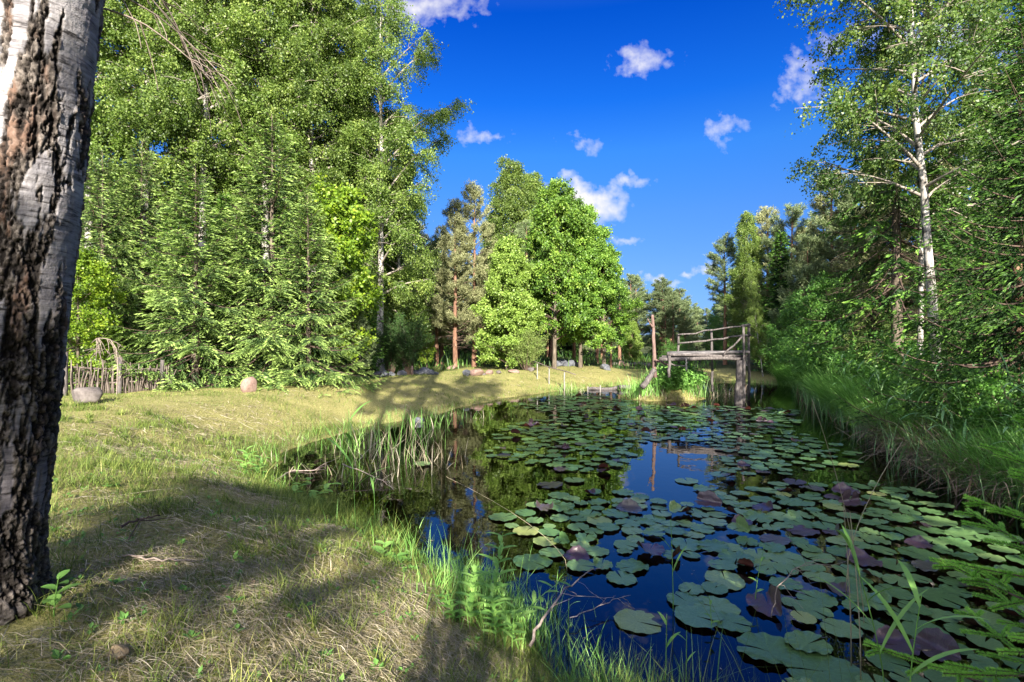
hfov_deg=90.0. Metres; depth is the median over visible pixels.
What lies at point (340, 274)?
birch tree
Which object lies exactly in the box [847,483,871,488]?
lily pad
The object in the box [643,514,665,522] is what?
lily pad
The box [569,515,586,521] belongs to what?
lily pad
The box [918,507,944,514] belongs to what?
lily pad
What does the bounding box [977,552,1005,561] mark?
lily pad
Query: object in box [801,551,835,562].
lily pad
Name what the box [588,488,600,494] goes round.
lily pad
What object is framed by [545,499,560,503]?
lily pad
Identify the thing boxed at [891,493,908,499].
lily pad
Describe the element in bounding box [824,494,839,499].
lily pad
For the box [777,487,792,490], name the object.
lily pad
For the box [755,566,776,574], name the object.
lily pad
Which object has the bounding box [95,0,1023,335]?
sky
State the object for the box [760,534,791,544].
lily pad
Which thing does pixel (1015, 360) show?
spruce tree
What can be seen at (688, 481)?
lily pad
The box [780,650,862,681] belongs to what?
lily pad
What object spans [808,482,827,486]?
lily pad
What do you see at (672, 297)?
pine tree
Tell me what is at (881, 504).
lily pad
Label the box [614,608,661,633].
lily pad
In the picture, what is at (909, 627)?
lily pad
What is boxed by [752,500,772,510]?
lily pad
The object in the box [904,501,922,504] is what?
lily pad
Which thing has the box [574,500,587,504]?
lily pad
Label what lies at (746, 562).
lily pad
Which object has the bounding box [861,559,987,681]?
reed plant
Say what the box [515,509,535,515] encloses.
lily pad
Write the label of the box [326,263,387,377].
spruce tree
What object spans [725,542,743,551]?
lily pad
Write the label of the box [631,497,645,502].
lily pad
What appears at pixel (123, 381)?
stick fence
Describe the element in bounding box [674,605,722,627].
lily pad
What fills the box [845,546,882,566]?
lily pad
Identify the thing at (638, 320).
pine tree
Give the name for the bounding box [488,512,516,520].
lily pad
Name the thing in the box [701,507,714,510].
lily pad
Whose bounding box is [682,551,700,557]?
lily pad
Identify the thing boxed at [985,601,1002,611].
lily pad
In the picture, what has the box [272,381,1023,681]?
pond water
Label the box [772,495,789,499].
lily pad
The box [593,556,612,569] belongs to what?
lily pad
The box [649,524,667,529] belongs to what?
lily pad
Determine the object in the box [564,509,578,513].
lily pad
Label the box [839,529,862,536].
lily pad
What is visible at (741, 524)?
lily pad
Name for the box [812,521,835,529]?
lily pad
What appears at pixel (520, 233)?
pine tree
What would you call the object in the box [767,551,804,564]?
lily pad
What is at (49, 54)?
birch tree
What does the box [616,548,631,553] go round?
lily pad
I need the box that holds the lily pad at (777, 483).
[767,481,788,485]
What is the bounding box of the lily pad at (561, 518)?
[550,514,568,521]
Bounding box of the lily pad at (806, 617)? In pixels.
[790,610,816,623]
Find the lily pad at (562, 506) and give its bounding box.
[549,502,574,511]
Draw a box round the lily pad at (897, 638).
[874,625,920,655]
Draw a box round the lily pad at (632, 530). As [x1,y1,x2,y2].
[621,527,642,534]
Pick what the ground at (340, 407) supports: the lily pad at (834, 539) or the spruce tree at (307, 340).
the spruce tree at (307, 340)
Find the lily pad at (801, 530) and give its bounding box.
[785,525,819,535]
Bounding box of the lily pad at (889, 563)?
[878,558,916,571]
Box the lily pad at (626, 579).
[606,570,637,585]
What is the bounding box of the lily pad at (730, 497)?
[722,495,737,499]
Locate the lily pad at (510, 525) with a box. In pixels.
[505,523,518,527]
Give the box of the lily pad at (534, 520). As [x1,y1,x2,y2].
[526,517,542,522]
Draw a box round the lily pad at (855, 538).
[836,534,863,541]
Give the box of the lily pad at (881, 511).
[865,507,891,514]
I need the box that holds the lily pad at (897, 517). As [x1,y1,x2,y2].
[883,513,912,522]
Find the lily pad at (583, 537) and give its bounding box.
[575,532,596,541]
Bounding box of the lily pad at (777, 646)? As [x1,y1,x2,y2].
[736,631,797,668]
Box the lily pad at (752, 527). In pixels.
[748,525,763,530]
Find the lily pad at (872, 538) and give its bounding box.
[859,533,890,544]
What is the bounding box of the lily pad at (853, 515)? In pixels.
[836,512,862,518]
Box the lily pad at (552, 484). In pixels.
[536,481,562,487]
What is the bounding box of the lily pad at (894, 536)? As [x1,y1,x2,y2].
[880,531,903,539]
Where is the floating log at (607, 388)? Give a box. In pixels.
[588,385,631,389]
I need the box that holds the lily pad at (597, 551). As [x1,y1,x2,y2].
[584,546,608,556]
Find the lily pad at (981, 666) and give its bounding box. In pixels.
[968,662,1019,681]
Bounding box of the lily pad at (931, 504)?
[919,501,938,506]
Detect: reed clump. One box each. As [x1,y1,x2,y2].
[270,455,420,491]
[291,424,358,450]
[323,414,373,454]
[330,405,467,467]
[357,426,484,471]
[401,409,452,429]
[414,401,516,419]
[546,380,585,392]
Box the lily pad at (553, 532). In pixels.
[538,527,559,535]
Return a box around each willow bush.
[656,335,698,355]
[731,318,832,371]
[753,324,852,371]
[774,317,885,382]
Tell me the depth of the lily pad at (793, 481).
7.18 m
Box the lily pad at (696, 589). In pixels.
[678,582,704,594]
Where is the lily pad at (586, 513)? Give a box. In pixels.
[577,509,601,517]
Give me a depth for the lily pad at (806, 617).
3.65 m
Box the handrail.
[532,361,575,390]
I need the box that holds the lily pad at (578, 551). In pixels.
[563,545,589,560]
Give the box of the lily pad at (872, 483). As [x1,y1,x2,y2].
[868,480,883,486]
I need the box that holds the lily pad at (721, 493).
[712,490,726,495]
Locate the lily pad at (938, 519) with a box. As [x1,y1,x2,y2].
[922,515,957,525]
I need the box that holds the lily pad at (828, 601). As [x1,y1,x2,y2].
[796,589,837,606]
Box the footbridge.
[659,323,750,403]
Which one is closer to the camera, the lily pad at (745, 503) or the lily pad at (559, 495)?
the lily pad at (745, 503)
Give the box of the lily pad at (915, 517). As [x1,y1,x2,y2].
[905,514,923,520]
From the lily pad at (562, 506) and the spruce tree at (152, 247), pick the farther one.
the spruce tree at (152, 247)
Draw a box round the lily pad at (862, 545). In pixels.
[854,541,872,548]
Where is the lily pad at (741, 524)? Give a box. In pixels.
[727,515,749,532]
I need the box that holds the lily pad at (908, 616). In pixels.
[884,607,919,620]
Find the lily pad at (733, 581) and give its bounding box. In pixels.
[704,570,745,589]
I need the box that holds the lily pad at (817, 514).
[809,511,827,516]
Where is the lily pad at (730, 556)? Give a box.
[718,550,753,565]
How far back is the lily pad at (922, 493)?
6.63 m
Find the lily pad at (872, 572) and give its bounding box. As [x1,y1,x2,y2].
[860,569,882,577]
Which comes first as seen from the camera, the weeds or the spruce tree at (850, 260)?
the weeds
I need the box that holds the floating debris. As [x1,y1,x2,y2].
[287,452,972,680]
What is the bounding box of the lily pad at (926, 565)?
[911,559,942,571]
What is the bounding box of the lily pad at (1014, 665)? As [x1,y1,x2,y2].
[1001,654,1023,670]
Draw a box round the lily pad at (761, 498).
[749,496,774,502]
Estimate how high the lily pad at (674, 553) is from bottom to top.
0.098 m
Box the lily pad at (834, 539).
[826,536,847,544]
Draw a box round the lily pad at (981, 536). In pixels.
[976,534,1010,545]
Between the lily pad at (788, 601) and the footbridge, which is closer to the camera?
the lily pad at (788, 601)
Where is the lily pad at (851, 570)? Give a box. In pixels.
[831,564,865,577]
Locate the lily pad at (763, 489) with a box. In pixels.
[756,487,780,492]
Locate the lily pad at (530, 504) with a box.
[526,502,541,506]
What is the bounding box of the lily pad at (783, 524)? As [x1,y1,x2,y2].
[773,522,793,527]
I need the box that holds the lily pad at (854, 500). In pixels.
[839,489,866,505]
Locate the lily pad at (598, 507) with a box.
[591,505,604,509]
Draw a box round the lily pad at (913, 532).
[895,527,927,535]
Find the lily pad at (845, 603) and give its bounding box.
[841,599,870,611]
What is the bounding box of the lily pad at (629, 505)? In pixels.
[616,498,642,512]
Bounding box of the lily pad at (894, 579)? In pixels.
[882,574,909,586]
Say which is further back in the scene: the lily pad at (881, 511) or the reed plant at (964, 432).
the reed plant at (964, 432)
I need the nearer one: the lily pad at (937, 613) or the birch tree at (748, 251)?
the lily pad at (937, 613)
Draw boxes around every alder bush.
[799,323,928,377]
[821,327,952,389]
[863,347,996,400]
[927,359,1023,436]
[948,370,1023,448]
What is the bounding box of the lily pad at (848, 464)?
[837,463,858,466]
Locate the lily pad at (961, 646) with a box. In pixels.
[958,643,973,654]
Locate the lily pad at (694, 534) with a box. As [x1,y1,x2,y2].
[683,531,704,537]
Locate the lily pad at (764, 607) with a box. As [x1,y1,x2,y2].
[746,584,781,616]
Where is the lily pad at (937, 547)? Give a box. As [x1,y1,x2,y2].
[930,544,952,553]
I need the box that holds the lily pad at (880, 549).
[871,545,896,554]
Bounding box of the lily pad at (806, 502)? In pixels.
[790,498,814,505]
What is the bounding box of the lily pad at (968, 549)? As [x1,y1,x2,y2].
[960,546,985,553]
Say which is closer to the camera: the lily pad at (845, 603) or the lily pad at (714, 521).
the lily pad at (845, 603)
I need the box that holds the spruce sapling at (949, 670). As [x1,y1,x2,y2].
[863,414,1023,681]
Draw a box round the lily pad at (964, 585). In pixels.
[959,582,989,589]
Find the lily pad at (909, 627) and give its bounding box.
[901,619,949,637]
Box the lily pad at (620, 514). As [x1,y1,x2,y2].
[602,509,628,517]
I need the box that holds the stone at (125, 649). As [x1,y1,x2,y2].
[106,644,129,659]
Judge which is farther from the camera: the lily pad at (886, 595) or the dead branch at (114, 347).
the dead branch at (114, 347)
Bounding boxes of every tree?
[0,0,243,625]
[66,146,168,389]
[68,137,223,384]
[68,158,288,391]
[72,180,161,369]
[80,190,107,248]
[83,0,178,365]
[89,0,237,346]
[115,193,155,336]
[121,0,295,355]
[126,203,204,379]
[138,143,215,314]
[154,0,276,262]
[159,200,305,387]
[169,192,262,367]
[170,108,368,392]
[187,0,340,282]
[216,0,389,321]
[229,190,387,396]
[241,202,279,333]
[246,209,331,378]
[271,0,391,367]
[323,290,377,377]
[324,0,476,371]
[324,96,403,335]
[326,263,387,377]
[356,106,442,369]
[372,228,439,363]
[408,232,451,365]
[415,234,462,365]
[418,224,467,364]
[426,300,452,353]
[427,198,485,366]
[434,180,503,366]
[443,231,478,359]
[444,275,479,356]
[465,253,497,364]
[468,234,544,369]
[469,154,536,354]
[478,213,512,355]
[504,172,552,345]
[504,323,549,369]
[511,218,546,359]
[514,175,597,367]
[532,307,558,356]
[540,204,612,367]
[543,281,562,360]
[545,338,591,357]
[558,283,575,361]
[573,240,645,363]
[576,338,594,355]
[577,297,625,357]
[582,296,610,362]
[598,309,621,366]
[606,311,640,356]
[612,274,664,350]
[616,273,651,344]
[617,283,634,359]
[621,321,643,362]
[632,291,651,346]
[643,276,683,353]
[645,309,669,355]
[646,283,671,353]
[648,287,704,348]
[650,300,679,352]
[656,290,691,350]
[663,310,701,350]
[685,298,702,347]
[690,305,709,350]
[696,307,710,343]
[697,304,727,348]
[702,314,722,362]
[704,230,740,364]
[704,294,732,354]
[714,282,743,349]
[714,302,732,334]
[719,302,745,363]
[720,210,767,365]
[727,205,795,358]
[729,238,771,362]
[742,264,769,376]
[745,230,804,370]
[762,202,823,302]
[765,233,843,349]
[770,290,818,355]
[772,0,1023,368]
[779,225,846,334]
[782,168,890,338]
[784,270,865,364]
[793,209,840,279]
[794,19,994,377]
[810,177,903,356]
[823,166,943,348]
[823,255,916,379]
[826,202,868,331]
[830,0,1023,446]
[843,0,1023,354]
[867,196,917,329]
[883,234,970,358]
[884,160,996,349]
[885,156,1008,358]
[900,256,1010,381]
[905,111,1023,353]
[939,0,1023,380]
[944,69,1023,382]
[964,188,1011,369]
[989,140,1023,244]
[992,245,1023,356]
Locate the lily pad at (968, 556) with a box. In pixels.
[949,552,978,560]
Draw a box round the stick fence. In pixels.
[63,352,176,395]
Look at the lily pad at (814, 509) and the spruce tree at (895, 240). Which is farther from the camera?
the spruce tree at (895, 240)
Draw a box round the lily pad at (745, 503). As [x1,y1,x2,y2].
[740,501,757,506]
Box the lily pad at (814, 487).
[799,485,824,490]
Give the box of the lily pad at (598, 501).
[588,498,609,504]
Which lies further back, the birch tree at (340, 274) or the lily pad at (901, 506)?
the birch tree at (340, 274)
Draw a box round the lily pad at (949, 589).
[938,584,972,597]
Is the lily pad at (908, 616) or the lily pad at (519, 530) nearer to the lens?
the lily pad at (908, 616)
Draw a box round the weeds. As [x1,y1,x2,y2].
[48,450,543,681]
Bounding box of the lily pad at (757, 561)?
[754,557,776,568]
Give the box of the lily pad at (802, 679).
[782,677,813,681]
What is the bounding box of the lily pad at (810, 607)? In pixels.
[793,600,833,618]
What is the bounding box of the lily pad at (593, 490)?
[584,488,595,492]
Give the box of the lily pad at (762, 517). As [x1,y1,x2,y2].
[743,510,773,522]
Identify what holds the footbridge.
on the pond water
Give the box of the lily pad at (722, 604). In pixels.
[694,595,740,614]
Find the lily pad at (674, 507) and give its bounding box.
[669,500,692,512]
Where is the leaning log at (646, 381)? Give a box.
[640,368,656,389]
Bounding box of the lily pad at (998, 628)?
[993,624,1023,639]
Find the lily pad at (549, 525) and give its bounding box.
[543,524,555,527]
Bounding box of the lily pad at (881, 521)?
[872,518,888,523]
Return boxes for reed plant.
[325,400,391,529]
[370,477,390,513]
[568,601,579,640]
[657,611,679,681]
[659,519,686,610]
[675,630,695,681]
[815,524,927,681]
[824,356,837,381]
[853,360,895,399]
[855,351,890,408]
[861,396,904,422]
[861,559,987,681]
[868,365,889,398]
[881,368,907,405]
[883,386,923,422]
[887,377,933,424]
[891,385,926,419]
[901,385,965,446]
[902,347,935,409]
[902,397,951,423]
[914,393,956,440]
[920,361,961,446]
[926,410,981,451]
[929,391,990,442]
[936,370,973,431]
[990,413,1023,450]
[993,384,1023,444]
[997,350,1023,433]
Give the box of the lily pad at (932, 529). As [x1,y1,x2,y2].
[920,526,946,533]
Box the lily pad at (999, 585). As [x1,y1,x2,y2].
[984,579,1013,589]
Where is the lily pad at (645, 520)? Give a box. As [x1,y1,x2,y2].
[637,517,656,525]
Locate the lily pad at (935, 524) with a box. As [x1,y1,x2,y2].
[920,520,943,526]
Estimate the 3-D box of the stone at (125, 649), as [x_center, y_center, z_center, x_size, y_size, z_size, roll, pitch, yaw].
[-1.510,1.192,1.960,0.086,0.052,0.063,0,0,0]
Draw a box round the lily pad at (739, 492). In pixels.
[730,490,749,494]
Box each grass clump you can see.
[609,378,655,399]
[618,367,653,391]
[633,373,673,396]
[681,378,714,397]
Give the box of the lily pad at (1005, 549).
[987,544,1019,553]
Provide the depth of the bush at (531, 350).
24.33 m
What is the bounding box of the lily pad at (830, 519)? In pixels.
[819,516,843,523]
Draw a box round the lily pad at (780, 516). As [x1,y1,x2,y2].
[767,511,795,520]
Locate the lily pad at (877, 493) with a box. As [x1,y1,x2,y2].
[867,491,886,495]
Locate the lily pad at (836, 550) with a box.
[826,545,849,557]
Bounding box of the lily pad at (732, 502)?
[722,500,739,505]
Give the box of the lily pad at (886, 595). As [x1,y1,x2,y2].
[847,590,891,609]
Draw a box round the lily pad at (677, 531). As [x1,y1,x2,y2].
[664,527,686,534]
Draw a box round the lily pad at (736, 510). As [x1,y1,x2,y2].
[724,506,749,515]
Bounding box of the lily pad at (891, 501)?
[882,499,900,504]
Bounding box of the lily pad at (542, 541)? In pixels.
[533,536,556,545]
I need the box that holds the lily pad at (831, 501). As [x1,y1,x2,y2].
[819,499,841,506]
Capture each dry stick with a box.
[118,552,205,561]
[120,514,179,541]
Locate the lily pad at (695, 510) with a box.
[688,508,701,512]
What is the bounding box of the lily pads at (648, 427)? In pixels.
[484,393,863,476]
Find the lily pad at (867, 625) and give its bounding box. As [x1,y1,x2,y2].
[855,617,883,632]
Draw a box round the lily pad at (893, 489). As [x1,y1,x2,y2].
[882,487,906,491]
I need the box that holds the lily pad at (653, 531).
[643,527,664,535]
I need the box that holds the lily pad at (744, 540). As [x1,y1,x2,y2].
[736,535,758,545]
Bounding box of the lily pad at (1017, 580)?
[1005,577,1023,585]
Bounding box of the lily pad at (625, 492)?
[612,489,633,495]
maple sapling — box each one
[67,246,128,386]
[275,172,390,383]
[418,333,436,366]
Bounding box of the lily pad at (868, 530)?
[859,527,880,534]
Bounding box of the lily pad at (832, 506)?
[823,503,844,510]
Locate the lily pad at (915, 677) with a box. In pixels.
[889,669,928,681]
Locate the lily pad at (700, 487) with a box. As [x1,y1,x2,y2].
[693,484,715,490]
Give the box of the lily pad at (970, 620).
[952,614,992,627]
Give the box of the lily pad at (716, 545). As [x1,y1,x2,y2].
[696,539,728,552]
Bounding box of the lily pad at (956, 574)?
[947,571,970,579]
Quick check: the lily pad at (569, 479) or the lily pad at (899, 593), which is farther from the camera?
the lily pad at (569, 479)
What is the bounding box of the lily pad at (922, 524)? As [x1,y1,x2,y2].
[913,521,931,527]
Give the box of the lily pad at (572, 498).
[562,495,579,500]
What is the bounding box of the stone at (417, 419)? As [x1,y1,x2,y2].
[413,417,423,422]
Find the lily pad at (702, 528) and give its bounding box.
[690,524,714,533]
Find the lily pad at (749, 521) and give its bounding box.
[732,514,752,524]
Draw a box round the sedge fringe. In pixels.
[610,392,725,399]
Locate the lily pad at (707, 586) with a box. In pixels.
[701,581,727,594]
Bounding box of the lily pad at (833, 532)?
[822,523,838,535]
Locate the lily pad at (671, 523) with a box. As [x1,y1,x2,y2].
[661,520,678,526]
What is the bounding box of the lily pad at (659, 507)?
[651,506,667,509]
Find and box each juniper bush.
[373,322,408,372]
[378,311,436,374]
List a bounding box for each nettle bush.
[645,361,707,389]
[667,366,709,389]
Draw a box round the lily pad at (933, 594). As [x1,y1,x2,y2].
[917,587,969,608]
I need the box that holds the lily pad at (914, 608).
[897,600,932,614]
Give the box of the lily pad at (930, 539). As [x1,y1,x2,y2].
[922,536,948,545]
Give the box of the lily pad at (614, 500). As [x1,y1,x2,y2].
[611,498,623,502]
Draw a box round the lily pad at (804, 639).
[784,629,833,654]
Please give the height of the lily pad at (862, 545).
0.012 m
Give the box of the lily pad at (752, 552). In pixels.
[743,548,770,559]
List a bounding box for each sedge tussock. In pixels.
[698,380,755,395]
[790,383,810,402]
[796,387,820,407]
[800,390,826,410]
[817,395,849,423]
[832,399,883,430]
[839,415,877,441]
[859,412,937,454]
[873,412,963,469]
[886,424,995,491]
[940,451,1023,511]
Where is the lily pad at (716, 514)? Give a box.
[707,511,726,517]
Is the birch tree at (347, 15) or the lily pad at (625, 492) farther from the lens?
the birch tree at (347, 15)
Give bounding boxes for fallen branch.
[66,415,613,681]
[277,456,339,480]
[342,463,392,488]
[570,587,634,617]
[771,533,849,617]
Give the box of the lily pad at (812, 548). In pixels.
[796,543,822,552]
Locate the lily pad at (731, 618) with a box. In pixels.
[713,611,751,632]
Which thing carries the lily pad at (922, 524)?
on the pond water
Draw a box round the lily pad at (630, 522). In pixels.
[615,518,640,526]
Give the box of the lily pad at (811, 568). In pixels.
[792,559,825,571]
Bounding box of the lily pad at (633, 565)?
[615,558,648,572]
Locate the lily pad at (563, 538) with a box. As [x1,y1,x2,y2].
[554,531,569,543]
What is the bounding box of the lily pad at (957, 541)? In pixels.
[938,536,971,547]
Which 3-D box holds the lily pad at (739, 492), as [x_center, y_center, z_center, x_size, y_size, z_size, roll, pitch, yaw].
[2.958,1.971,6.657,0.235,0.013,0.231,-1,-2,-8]
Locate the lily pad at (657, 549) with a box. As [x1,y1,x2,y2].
[637,541,664,555]
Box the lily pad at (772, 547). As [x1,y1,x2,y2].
[759,542,785,552]
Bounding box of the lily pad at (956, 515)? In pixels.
[948,512,970,517]
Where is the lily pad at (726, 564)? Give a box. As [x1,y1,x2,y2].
[708,559,737,569]
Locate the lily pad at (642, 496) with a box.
[632,493,648,499]
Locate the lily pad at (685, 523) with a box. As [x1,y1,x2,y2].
[676,520,695,526]
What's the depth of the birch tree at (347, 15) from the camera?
22.51 m
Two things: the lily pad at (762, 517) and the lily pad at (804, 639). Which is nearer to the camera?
the lily pad at (804, 639)
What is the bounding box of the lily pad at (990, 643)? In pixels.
[966,634,1003,649]
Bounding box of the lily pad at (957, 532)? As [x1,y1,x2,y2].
[944,527,981,541]
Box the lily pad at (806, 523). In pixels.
[783,518,814,527]
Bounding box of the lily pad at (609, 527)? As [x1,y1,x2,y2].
[596,522,619,530]
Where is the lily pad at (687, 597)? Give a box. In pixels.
[666,591,703,606]
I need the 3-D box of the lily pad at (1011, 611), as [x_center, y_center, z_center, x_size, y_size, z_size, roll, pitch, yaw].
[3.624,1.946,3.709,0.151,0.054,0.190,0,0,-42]
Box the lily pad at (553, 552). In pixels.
[539,547,564,557]
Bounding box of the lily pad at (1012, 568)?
[994,564,1022,573]
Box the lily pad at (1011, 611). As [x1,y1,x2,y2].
[995,604,1023,617]
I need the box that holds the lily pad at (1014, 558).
[1005,555,1023,564]
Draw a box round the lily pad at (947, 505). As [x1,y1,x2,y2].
[935,503,954,507]
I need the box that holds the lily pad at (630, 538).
[626,534,643,542]
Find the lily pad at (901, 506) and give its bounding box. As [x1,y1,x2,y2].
[887,504,912,510]
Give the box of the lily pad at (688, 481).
[675,477,697,483]
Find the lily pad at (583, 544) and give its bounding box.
[570,540,589,547]
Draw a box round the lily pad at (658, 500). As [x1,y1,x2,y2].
[650,498,666,503]
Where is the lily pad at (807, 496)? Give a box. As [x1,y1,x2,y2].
[798,494,822,499]
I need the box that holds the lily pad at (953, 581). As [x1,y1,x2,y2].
[937,576,965,586]
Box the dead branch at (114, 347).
[87,338,131,395]
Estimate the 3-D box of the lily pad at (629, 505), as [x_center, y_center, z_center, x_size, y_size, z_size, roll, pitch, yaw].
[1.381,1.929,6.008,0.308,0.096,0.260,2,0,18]
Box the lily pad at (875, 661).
[865,649,909,671]
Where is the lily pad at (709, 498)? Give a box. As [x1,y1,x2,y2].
[694,490,721,506]
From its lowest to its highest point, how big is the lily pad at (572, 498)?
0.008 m
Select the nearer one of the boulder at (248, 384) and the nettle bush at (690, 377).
the boulder at (248, 384)
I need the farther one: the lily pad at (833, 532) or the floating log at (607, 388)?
the floating log at (607, 388)
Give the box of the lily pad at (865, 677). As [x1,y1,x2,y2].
[855,673,889,681]
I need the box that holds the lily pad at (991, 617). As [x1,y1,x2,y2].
[958,608,1012,627]
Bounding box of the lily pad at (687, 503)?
[680,502,693,505]
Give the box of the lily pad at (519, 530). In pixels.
[513,526,538,534]
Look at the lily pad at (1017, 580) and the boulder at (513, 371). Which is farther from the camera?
the boulder at (513, 371)
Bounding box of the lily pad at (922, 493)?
[913,490,938,497]
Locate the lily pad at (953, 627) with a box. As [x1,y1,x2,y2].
[944,622,973,636]
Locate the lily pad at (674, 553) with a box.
[663,545,680,558]
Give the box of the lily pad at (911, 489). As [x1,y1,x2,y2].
[899,486,920,490]
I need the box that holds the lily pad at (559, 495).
[548,492,568,498]
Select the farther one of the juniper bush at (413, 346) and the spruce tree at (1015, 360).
the juniper bush at (413, 346)
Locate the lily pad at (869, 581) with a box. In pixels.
[846,574,872,584]
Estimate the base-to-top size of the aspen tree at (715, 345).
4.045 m
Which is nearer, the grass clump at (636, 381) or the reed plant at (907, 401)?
the reed plant at (907, 401)
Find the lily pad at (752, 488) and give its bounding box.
[745,486,758,490]
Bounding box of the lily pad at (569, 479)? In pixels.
[563,477,584,481]
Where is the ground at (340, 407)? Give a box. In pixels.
[0,335,1004,681]
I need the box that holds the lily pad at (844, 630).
[820,618,863,638]
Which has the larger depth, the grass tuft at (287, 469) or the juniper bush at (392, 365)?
the juniper bush at (392, 365)
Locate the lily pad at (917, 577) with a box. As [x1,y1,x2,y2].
[902,573,932,582]
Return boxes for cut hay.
[0,373,595,681]
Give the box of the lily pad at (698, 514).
[692,512,708,516]
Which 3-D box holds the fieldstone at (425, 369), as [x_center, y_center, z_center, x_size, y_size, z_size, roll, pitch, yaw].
[-3.647,1.249,21.188,0.528,0.358,0.449,0,0,14]
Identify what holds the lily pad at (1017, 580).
on the pond water
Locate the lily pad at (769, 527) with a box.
[762,523,781,530]
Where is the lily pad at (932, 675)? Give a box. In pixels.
[923,669,972,681]
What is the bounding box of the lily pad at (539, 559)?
[513,554,552,569]
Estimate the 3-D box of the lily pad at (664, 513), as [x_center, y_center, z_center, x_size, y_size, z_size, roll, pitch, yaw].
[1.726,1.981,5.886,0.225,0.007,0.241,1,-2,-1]
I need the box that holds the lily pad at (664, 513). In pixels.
[652,510,671,516]
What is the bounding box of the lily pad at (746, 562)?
[737,558,755,566]
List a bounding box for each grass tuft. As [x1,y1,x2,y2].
[224,441,287,466]
[254,459,316,483]
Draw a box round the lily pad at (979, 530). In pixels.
[961,525,988,532]
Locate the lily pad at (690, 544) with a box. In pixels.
[672,537,700,550]
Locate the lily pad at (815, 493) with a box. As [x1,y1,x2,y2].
[805,491,820,495]
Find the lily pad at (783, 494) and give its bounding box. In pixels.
[775,492,790,496]
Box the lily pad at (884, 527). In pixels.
[876,525,894,530]
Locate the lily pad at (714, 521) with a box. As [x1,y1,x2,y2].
[701,517,727,525]
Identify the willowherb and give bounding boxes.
[41,569,81,616]
[235,446,257,470]
[248,455,270,474]
[292,477,311,492]
[308,482,340,499]
[372,540,392,555]
[387,552,408,560]
[437,590,465,621]
[454,565,486,625]
[468,532,518,629]
[481,592,512,646]
[500,579,570,650]
[500,594,524,655]
[704,596,718,629]
[749,544,764,598]
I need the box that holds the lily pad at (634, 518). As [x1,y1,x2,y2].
[629,515,640,520]
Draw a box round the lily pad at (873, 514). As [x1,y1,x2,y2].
[862,512,882,516]
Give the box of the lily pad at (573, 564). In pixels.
[566,559,594,570]
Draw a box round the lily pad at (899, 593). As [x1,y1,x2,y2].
[874,583,914,599]
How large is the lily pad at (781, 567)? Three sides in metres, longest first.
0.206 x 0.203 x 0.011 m
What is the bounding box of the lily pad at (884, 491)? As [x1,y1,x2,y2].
[879,489,894,493]
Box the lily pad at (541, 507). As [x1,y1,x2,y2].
[536,500,552,510]
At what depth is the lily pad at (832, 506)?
6.09 m
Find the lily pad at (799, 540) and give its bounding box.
[788,536,808,544]
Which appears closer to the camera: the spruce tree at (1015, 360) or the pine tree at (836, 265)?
the spruce tree at (1015, 360)
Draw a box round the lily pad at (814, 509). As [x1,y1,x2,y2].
[803,507,821,511]
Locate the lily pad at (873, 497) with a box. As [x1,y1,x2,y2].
[861,495,886,500]
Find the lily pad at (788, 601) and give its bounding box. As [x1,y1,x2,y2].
[781,597,796,605]
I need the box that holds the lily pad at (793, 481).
[783,478,806,484]
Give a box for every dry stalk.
[471,489,566,568]
[811,398,863,622]
[843,505,851,665]
[846,441,902,594]
[850,514,861,679]
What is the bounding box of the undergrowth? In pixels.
[74,349,716,371]
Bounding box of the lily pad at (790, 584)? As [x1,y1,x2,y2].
[769,577,803,589]
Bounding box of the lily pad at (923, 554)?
[897,546,939,560]
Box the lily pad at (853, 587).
[829,576,867,591]
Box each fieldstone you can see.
[379,370,387,376]
[397,370,406,375]
[415,370,424,374]
[418,367,429,374]
[426,370,434,374]
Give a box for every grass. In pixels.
[221,375,778,681]
[766,360,1023,509]
[821,399,1023,522]
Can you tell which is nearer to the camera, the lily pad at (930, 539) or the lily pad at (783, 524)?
the lily pad at (930, 539)
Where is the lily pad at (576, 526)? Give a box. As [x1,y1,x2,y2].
[567,523,588,530]
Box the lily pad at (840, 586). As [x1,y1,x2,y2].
[824,582,848,595]
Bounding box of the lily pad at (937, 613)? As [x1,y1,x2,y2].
[927,608,960,622]
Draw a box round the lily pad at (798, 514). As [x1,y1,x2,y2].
[787,509,813,518]
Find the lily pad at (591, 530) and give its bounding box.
[584,527,603,533]
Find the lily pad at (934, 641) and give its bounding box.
[910,628,960,661]
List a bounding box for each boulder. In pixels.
[72,387,102,404]
[240,376,256,392]
[462,369,469,375]
[470,369,483,375]
[485,369,492,374]
[508,369,519,372]
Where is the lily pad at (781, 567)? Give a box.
[773,563,798,574]
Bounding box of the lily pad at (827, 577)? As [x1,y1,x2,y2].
[802,571,835,582]
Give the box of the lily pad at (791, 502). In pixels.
[777,500,800,505]
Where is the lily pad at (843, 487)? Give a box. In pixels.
[831,482,859,494]
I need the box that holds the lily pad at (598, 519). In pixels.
[586,516,611,524]
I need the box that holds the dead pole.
[648,315,656,377]
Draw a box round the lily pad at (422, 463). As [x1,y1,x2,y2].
[414,461,429,465]
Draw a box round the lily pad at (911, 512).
[899,509,921,514]
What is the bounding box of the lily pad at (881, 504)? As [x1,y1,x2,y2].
[875,502,889,506]
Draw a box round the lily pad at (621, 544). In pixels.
[614,540,637,549]
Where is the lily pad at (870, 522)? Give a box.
[858,519,880,524]
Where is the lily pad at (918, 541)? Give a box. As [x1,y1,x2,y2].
[904,535,932,548]
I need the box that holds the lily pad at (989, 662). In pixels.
[967,654,998,668]
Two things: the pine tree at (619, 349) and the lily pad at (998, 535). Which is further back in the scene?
the pine tree at (619, 349)
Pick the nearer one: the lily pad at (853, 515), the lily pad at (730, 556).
the lily pad at (730, 556)
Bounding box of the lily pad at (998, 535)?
[988,532,1023,541]

